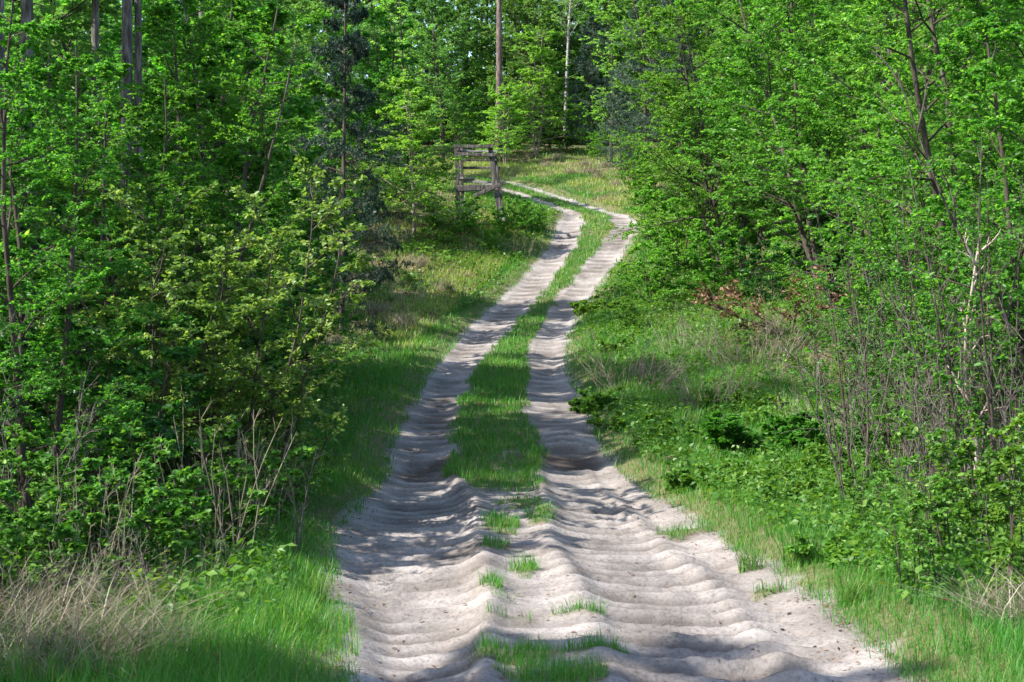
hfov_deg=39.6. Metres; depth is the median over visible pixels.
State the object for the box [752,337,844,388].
dead twigs
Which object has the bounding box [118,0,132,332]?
pine
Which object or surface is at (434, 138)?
undergrowth bush
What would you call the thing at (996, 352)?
bush
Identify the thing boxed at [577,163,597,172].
dry grass
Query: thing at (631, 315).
bush
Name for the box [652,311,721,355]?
dead twigs
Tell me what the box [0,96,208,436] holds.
hornbeam
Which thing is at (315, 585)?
grass tuft
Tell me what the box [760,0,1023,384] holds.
leafy tree
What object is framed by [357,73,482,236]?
young beech
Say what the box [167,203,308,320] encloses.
undergrowth bush
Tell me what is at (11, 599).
dead grass tussock
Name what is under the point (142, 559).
dead twigs
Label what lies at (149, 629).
dead grass tussock
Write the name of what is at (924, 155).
dead tree
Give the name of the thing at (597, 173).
dry grass
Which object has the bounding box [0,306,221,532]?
dark shrub
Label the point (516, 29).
leafy tree
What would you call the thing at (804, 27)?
leafy tree
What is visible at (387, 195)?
bush
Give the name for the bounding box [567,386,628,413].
herb clump
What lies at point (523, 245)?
dead twigs
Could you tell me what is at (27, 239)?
undergrowth bush
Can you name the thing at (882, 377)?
bare shrub
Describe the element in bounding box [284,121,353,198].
undergrowth bush
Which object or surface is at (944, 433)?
sapling
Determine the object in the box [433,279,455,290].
dry grass
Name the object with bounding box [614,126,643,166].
bush
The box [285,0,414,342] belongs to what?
spruce
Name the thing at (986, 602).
dry grass
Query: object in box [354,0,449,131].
leafy tree
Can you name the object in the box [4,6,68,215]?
leafy tree
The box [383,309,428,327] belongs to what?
dry grass
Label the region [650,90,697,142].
undergrowth bush
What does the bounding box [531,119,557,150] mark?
bush
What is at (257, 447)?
dry stalks
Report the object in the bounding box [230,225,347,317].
undergrowth bush
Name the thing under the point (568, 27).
birch
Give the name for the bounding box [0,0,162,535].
hornbeam
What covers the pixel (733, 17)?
leafy tree
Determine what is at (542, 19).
leafy tree
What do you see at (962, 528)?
sapling
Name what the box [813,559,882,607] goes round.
grass tuft
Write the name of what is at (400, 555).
sandy track
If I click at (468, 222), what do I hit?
bush
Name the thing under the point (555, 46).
leafy tree
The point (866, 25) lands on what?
leafy tree
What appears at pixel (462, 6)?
leafy tree
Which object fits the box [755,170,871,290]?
undergrowth bush
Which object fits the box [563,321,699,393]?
dead twigs
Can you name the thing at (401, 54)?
leafy tree
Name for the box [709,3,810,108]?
leafy tree
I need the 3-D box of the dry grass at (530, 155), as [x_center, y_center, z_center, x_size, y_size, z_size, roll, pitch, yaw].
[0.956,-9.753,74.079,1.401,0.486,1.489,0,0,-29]
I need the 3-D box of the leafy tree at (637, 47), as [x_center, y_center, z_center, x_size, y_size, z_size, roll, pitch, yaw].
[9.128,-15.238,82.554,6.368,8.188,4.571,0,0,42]
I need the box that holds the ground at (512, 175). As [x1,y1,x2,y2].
[0,143,1023,681]
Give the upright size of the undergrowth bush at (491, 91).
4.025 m
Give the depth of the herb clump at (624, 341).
29.12 m
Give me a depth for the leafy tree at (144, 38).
46.00 m
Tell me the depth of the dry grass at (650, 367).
25.44 m
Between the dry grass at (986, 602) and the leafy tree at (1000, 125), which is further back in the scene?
the leafy tree at (1000, 125)
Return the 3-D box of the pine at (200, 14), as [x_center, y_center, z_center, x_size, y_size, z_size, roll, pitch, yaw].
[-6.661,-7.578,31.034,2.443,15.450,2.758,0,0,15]
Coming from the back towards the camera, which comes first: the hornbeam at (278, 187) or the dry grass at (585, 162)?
the dry grass at (585, 162)
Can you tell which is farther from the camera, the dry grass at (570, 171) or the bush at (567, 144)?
the bush at (567, 144)
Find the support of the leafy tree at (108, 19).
on the ground at (512, 175)
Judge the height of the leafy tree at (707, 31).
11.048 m
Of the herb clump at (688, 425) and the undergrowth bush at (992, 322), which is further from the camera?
the undergrowth bush at (992, 322)
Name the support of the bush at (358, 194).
on the ground at (512, 175)
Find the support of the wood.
on the ground at (512, 175)
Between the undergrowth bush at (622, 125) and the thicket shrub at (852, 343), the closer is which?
the thicket shrub at (852, 343)
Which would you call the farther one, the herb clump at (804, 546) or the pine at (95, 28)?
the pine at (95, 28)
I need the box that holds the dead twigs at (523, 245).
[502,235,542,255]
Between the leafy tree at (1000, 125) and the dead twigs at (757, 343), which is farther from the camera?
the dead twigs at (757, 343)
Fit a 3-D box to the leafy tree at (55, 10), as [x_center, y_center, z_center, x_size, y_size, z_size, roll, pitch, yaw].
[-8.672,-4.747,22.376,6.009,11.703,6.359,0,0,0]
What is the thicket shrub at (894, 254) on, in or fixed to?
on the ground at (512, 175)
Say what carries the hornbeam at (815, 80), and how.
on the ground at (512, 175)
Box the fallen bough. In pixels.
[686,261,863,335]
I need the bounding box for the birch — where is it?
[545,0,593,145]
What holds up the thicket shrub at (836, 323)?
on the ground at (512, 175)
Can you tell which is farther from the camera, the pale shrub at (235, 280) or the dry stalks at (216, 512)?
the pale shrub at (235, 280)
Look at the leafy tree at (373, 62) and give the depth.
87.43 m
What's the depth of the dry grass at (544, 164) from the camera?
69.91 m
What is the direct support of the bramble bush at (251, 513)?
on the ground at (512, 175)
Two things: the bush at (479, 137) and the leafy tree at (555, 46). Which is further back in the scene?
the leafy tree at (555, 46)
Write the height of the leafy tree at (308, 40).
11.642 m
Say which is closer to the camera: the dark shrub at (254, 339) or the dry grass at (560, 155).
the dark shrub at (254, 339)
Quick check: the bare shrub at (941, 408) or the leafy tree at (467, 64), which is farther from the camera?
the leafy tree at (467, 64)
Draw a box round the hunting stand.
[453,144,505,223]
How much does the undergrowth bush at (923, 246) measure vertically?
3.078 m
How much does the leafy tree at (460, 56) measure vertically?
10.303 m
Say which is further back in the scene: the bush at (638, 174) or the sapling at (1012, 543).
the bush at (638, 174)
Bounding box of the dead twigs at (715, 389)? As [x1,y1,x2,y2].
[639,343,781,408]
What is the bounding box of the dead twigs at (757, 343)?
[669,287,838,372]
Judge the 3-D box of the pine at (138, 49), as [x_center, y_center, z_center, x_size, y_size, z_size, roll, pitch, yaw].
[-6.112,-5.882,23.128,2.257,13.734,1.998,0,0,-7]
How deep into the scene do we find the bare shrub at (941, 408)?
11.48 m
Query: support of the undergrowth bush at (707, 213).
on the ground at (512, 175)
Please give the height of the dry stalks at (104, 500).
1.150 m
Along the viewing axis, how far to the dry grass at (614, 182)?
61.93 m
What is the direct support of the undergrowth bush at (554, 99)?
on the ground at (512, 175)
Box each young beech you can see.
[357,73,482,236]
[467,82,539,163]
[502,24,595,154]
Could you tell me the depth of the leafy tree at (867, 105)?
41.97 m
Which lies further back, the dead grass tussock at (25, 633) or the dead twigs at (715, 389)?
the dead twigs at (715, 389)
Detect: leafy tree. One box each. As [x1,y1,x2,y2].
[0,97,64,315]
[4,0,121,283]
[4,0,188,309]
[4,0,324,324]
[4,1,155,198]
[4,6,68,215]
[9,0,133,141]
[70,7,189,203]
[99,5,193,162]
[108,0,341,240]
[142,0,366,341]
[163,0,339,163]
[219,0,326,192]
[256,0,338,136]
[280,0,392,174]
[305,7,434,182]
[330,20,423,130]
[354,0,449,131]
[364,0,450,160]
[371,0,450,134]
[389,0,494,142]
[392,0,494,160]
[435,25,502,143]
[460,0,549,142]
[479,0,580,143]
[481,1,581,143]
[532,0,600,142]
[549,25,599,144]
[558,0,637,145]
[576,0,648,159]
[585,0,664,144]
[600,0,694,144]
[613,3,715,144]
[675,25,777,222]
[678,0,733,97]
[692,2,825,168]
[706,0,853,222]
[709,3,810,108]
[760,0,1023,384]
[768,0,887,173]
[788,0,1023,438]
[807,2,970,254]
[845,7,999,162]
[861,0,1023,461]
[882,4,1023,216]
[928,1,1023,210]
[947,9,1023,154]
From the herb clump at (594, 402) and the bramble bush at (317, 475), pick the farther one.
the herb clump at (594, 402)
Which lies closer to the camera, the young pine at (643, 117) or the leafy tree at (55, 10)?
the leafy tree at (55, 10)
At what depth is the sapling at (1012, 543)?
8.50 m
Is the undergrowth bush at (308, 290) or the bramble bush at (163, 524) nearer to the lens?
the bramble bush at (163, 524)
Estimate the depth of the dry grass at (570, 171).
66.39 m
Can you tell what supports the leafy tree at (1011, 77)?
on the ground at (512, 175)
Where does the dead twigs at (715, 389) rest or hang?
on the ground at (512, 175)
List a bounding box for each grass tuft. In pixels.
[266,587,333,637]
[273,555,337,601]
[726,536,785,573]
[769,514,844,568]
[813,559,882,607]
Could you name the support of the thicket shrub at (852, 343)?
on the ground at (512, 175)
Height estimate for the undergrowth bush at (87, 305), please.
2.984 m
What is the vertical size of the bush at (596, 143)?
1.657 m
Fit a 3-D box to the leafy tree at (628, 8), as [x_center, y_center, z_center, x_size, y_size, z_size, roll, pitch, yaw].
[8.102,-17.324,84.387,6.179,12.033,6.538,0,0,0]
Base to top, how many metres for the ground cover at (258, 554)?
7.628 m
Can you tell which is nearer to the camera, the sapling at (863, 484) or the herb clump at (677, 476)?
the sapling at (863, 484)
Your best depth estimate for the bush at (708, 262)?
37.77 m
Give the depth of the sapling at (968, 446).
10.58 m
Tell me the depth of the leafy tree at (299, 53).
54.71 m
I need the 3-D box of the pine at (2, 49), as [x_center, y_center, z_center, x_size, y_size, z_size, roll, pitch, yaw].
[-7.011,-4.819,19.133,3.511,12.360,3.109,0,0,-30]
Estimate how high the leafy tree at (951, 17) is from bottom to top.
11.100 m
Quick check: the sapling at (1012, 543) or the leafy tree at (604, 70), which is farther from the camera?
the leafy tree at (604, 70)
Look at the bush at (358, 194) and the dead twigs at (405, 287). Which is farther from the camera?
the bush at (358, 194)
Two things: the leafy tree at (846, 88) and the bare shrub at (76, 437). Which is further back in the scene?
the leafy tree at (846, 88)
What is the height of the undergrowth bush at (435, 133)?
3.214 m
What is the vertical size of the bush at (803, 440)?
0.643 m
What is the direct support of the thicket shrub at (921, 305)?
on the ground at (512, 175)
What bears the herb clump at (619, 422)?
on the ground at (512, 175)
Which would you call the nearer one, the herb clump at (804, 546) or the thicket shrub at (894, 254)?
the herb clump at (804, 546)
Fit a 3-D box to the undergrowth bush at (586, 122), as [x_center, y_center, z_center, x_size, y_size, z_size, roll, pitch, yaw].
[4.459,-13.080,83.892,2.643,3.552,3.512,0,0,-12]
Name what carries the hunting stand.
on the ground at (512, 175)
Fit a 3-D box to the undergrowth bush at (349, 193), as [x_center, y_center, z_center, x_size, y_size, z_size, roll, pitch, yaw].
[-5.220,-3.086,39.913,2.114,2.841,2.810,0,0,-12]
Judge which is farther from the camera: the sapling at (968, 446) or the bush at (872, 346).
the bush at (872, 346)
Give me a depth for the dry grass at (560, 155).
72.91 m
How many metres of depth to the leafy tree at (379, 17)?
56.52 m
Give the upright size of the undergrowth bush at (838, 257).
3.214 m
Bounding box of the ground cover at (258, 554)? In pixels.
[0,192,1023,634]
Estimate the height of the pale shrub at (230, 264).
3.607 m
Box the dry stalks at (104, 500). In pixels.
[37,440,146,594]
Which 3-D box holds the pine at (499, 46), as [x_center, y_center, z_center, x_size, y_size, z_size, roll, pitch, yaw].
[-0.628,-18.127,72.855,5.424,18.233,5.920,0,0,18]
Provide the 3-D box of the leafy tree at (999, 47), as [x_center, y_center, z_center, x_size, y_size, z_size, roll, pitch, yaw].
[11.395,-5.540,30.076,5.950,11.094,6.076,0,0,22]
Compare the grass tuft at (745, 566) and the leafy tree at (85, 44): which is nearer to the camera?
the grass tuft at (745, 566)
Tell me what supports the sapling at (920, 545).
on the ground at (512, 175)
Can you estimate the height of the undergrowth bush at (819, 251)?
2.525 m
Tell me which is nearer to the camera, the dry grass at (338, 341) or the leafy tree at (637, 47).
the dry grass at (338, 341)
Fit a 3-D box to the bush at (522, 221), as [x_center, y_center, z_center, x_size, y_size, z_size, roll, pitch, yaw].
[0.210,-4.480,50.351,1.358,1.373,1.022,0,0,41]
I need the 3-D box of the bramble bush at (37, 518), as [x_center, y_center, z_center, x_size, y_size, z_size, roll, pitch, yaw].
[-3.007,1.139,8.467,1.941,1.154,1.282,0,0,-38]
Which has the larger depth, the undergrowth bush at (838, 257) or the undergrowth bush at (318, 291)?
the undergrowth bush at (838, 257)
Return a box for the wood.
[11,0,1023,145]
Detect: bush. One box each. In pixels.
[0,229,89,481]
[0,229,155,448]
[0,411,224,578]
[0,420,211,588]
[0,451,153,612]
[40,224,195,380]
[60,419,318,565]
[135,428,333,524]
[163,246,263,401]
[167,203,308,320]
[209,265,328,409]
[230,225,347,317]
[266,277,340,390]
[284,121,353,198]
[296,186,362,265]
[325,186,378,235]
[346,117,393,174]
[358,169,409,216]
[386,110,440,172]
[386,158,439,207]
[405,90,450,144]
[421,195,451,224]
[438,86,485,143]
[453,195,484,235]
[464,120,489,152]
[470,79,518,143]
[480,227,502,248]
[489,207,519,236]
[502,120,531,152]
[503,194,533,228]
[505,94,562,143]
[525,205,548,228]
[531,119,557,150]
[556,127,579,150]
[568,91,610,143]
[585,130,607,157]
[600,99,642,145]
[609,295,644,331]
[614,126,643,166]
[614,147,651,189]
[617,238,684,303]
[621,154,664,203]
[628,181,681,239]
[638,183,711,269]
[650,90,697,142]
[655,142,700,206]
[673,156,734,240]
[676,219,760,297]
[698,409,830,456]
[707,160,798,267]
[738,240,807,307]
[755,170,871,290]
[772,132,837,217]
[793,213,892,304]
[794,420,894,456]
[811,186,969,314]
[827,268,926,359]
[890,208,1005,330]
[951,212,1021,371]
[960,280,1021,406]
[962,232,1022,403]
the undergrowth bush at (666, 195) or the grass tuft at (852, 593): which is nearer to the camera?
the grass tuft at (852, 593)
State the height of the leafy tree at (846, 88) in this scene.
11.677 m
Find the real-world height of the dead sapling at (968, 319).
2.638 m
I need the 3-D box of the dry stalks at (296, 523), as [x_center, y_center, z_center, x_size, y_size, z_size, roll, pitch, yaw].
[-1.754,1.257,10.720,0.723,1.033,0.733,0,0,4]
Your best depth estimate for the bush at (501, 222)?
48.49 m
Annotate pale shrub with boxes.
[23,181,291,505]
[109,154,379,501]
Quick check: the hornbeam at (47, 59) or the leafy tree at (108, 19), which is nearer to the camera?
the hornbeam at (47, 59)
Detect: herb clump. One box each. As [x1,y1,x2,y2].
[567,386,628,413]
[568,294,633,315]
[581,336,640,355]
[586,405,682,431]
[644,420,710,442]
[659,459,779,493]
[699,386,788,413]
[753,469,868,505]
[783,521,946,568]
[796,440,907,481]
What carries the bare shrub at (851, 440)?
on the ground at (512, 175)
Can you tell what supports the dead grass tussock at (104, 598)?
on the ground at (512, 175)
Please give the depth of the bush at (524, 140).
76.98 m
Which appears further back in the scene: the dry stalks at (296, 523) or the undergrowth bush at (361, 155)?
the undergrowth bush at (361, 155)
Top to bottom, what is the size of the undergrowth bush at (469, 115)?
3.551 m
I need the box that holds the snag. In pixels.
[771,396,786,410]
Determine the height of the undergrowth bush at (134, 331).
3.078 m
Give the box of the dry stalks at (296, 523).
[223,442,331,556]
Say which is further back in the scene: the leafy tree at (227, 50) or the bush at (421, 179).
the bush at (421, 179)
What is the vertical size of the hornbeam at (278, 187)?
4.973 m
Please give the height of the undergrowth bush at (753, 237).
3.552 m
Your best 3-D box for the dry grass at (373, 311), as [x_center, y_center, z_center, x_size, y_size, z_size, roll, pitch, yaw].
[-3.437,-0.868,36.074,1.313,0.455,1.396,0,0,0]
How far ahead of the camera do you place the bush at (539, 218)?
51.18 m
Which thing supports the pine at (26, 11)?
on the ground at (512, 175)
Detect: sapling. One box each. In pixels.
[834,462,888,528]
[864,449,962,597]
[875,405,978,528]
[897,418,1016,566]
[943,406,1023,541]
[944,229,1006,495]
[954,433,1023,599]
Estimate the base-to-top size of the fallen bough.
1.496 m
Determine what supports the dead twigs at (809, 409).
on the ground at (512, 175)
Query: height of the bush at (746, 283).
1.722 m
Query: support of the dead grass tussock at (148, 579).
on the ground at (512, 175)
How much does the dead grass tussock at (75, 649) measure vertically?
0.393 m
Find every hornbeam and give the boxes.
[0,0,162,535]
[0,22,343,496]
[0,44,128,447]
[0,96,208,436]
[92,0,342,411]
[592,0,848,281]
[662,0,1023,317]
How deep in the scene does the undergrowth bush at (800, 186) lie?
51.71 m
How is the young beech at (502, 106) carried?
on the ground at (512, 175)
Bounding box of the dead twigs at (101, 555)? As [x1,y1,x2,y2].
[0,529,151,631]
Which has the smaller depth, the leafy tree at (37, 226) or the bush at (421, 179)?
the leafy tree at (37, 226)
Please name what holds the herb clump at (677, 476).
on the ground at (512, 175)
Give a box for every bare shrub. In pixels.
[0,313,164,542]
[167,416,279,537]
[770,220,1010,460]
[782,243,986,507]
[846,266,1023,517]
[863,226,1023,521]
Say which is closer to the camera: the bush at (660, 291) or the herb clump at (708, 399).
the herb clump at (708, 399)
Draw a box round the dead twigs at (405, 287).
[382,270,431,303]
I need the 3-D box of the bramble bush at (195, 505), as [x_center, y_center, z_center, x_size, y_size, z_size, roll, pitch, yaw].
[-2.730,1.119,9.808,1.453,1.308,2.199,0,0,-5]
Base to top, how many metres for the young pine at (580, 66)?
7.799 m
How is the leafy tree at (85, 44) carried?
on the ground at (512, 175)
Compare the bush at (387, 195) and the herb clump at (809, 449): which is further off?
the bush at (387, 195)
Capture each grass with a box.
[321,331,363,346]
[348,269,375,286]
[361,300,391,315]
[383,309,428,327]
[401,254,434,266]
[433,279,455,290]
[522,150,540,157]
[539,160,551,166]
[552,152,566,158]
[563,167,579,173]
[577,158,593,165]
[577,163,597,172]
[588,170,611,178]
[597,159,610,167]
[607,177,621,185]
[621,358,674,377]
[753,315,789,335]
[888,558,1023,632]
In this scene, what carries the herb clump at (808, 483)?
on the ground at (512, 175)
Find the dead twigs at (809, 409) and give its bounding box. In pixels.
[776,384,876,433]
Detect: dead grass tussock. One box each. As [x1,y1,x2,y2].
[0,535,162,636]
[0,536,202,612]
[0,552,272,643]
[0,565,233,675]
[0,593,227,681]
[6,587,265,673]
[57,557,205,604]
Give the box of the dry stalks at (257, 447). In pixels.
[195,405,301,535]
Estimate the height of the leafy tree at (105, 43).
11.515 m
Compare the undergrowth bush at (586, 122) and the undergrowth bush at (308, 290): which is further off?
the undergrowth bush at (586, 122)
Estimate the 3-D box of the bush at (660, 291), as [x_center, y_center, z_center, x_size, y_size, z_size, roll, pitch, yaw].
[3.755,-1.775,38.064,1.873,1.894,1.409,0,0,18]
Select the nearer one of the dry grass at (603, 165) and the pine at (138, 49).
the pine at (138, 49)
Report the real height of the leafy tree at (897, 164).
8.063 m
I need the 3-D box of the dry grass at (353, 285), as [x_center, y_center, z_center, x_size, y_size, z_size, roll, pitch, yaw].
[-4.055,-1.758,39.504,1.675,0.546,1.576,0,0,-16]
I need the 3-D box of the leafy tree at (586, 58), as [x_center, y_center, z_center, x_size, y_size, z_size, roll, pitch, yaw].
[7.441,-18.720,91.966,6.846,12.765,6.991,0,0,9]
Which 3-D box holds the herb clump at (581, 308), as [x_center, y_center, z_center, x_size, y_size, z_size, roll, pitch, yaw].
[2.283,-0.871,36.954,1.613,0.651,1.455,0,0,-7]
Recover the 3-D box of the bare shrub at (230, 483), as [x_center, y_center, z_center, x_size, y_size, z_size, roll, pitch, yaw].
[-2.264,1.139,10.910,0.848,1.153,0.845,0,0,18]
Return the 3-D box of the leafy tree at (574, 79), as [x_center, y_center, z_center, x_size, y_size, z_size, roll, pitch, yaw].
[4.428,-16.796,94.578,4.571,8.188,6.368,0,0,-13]
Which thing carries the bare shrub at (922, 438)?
on the ground at (512, 175)
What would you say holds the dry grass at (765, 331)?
on the ground at (512, 175)
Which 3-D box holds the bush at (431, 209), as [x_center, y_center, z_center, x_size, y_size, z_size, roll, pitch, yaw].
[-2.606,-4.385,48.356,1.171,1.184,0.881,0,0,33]
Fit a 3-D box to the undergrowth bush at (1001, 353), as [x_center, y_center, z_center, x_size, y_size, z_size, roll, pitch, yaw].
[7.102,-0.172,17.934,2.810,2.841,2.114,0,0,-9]
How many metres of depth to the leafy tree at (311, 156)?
25.45 m
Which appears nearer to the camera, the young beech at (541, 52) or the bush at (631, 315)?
the bush at (631, 315)
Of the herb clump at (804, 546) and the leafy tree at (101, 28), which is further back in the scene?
the leafy tree at (101, 28)
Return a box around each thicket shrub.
[780,185,993,482]
[785,245,931,455]
[827,151,1023,494]
[862,170,1023,443]
[884,131,1023,489]
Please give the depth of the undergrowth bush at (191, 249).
20.55 m
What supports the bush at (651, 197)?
on the ground at (512, 175)
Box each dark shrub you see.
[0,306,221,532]
[160,334,283,460]
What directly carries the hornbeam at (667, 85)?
on the ground at (512, 175)
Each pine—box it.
[0,0,7,425]
[20,0,42,446]
[90,0,99,305]
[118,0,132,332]
[134,0,142,304]
[197,1,204,139]
[495,0,501,162]
[547,13,627,151]
[595,78,641,176]
[597,0,696,159]
[634,0,708,144]
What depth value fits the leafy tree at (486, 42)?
89.44 m
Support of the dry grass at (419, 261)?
on the ground at (512, 175)
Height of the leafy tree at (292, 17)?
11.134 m
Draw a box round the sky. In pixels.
[45,0,892,131]
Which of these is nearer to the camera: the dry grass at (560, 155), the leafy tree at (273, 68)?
the leafy tree at (273, 68)
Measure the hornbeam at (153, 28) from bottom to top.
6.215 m
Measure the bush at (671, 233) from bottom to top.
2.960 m
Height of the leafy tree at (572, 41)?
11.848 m
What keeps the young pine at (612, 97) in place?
on the ground at (512, 175)
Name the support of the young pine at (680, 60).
on the ground at (512, 175)
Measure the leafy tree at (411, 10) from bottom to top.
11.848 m
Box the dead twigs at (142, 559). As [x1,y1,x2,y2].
[95,514,243,595]
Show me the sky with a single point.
(360, 0)
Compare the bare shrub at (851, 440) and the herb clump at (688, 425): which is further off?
the herb clump at (688, 425)
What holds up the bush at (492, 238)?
on the ground at (512, 175)
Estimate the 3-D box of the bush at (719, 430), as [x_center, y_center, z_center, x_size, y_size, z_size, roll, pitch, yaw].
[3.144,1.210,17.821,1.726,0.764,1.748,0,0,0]
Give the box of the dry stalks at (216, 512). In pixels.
[153,387,295,568]
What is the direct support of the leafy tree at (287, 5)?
on the ground at (512, 175)
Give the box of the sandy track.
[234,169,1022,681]
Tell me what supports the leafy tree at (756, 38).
on the ground at (512, 175)
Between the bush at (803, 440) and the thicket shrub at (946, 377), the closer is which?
the thicket shrub at (946, 377)
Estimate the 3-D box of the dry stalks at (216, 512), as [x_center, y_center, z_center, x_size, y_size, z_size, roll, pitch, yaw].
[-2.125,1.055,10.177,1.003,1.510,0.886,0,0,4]
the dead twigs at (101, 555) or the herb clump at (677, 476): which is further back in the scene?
the herb clump at (677, 476)
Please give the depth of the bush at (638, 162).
60.48 m
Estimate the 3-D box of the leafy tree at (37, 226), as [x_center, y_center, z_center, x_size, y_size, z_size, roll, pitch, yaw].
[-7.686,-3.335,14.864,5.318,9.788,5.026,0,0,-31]
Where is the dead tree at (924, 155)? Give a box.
[868,37,1023,363]
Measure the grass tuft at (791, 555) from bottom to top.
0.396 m

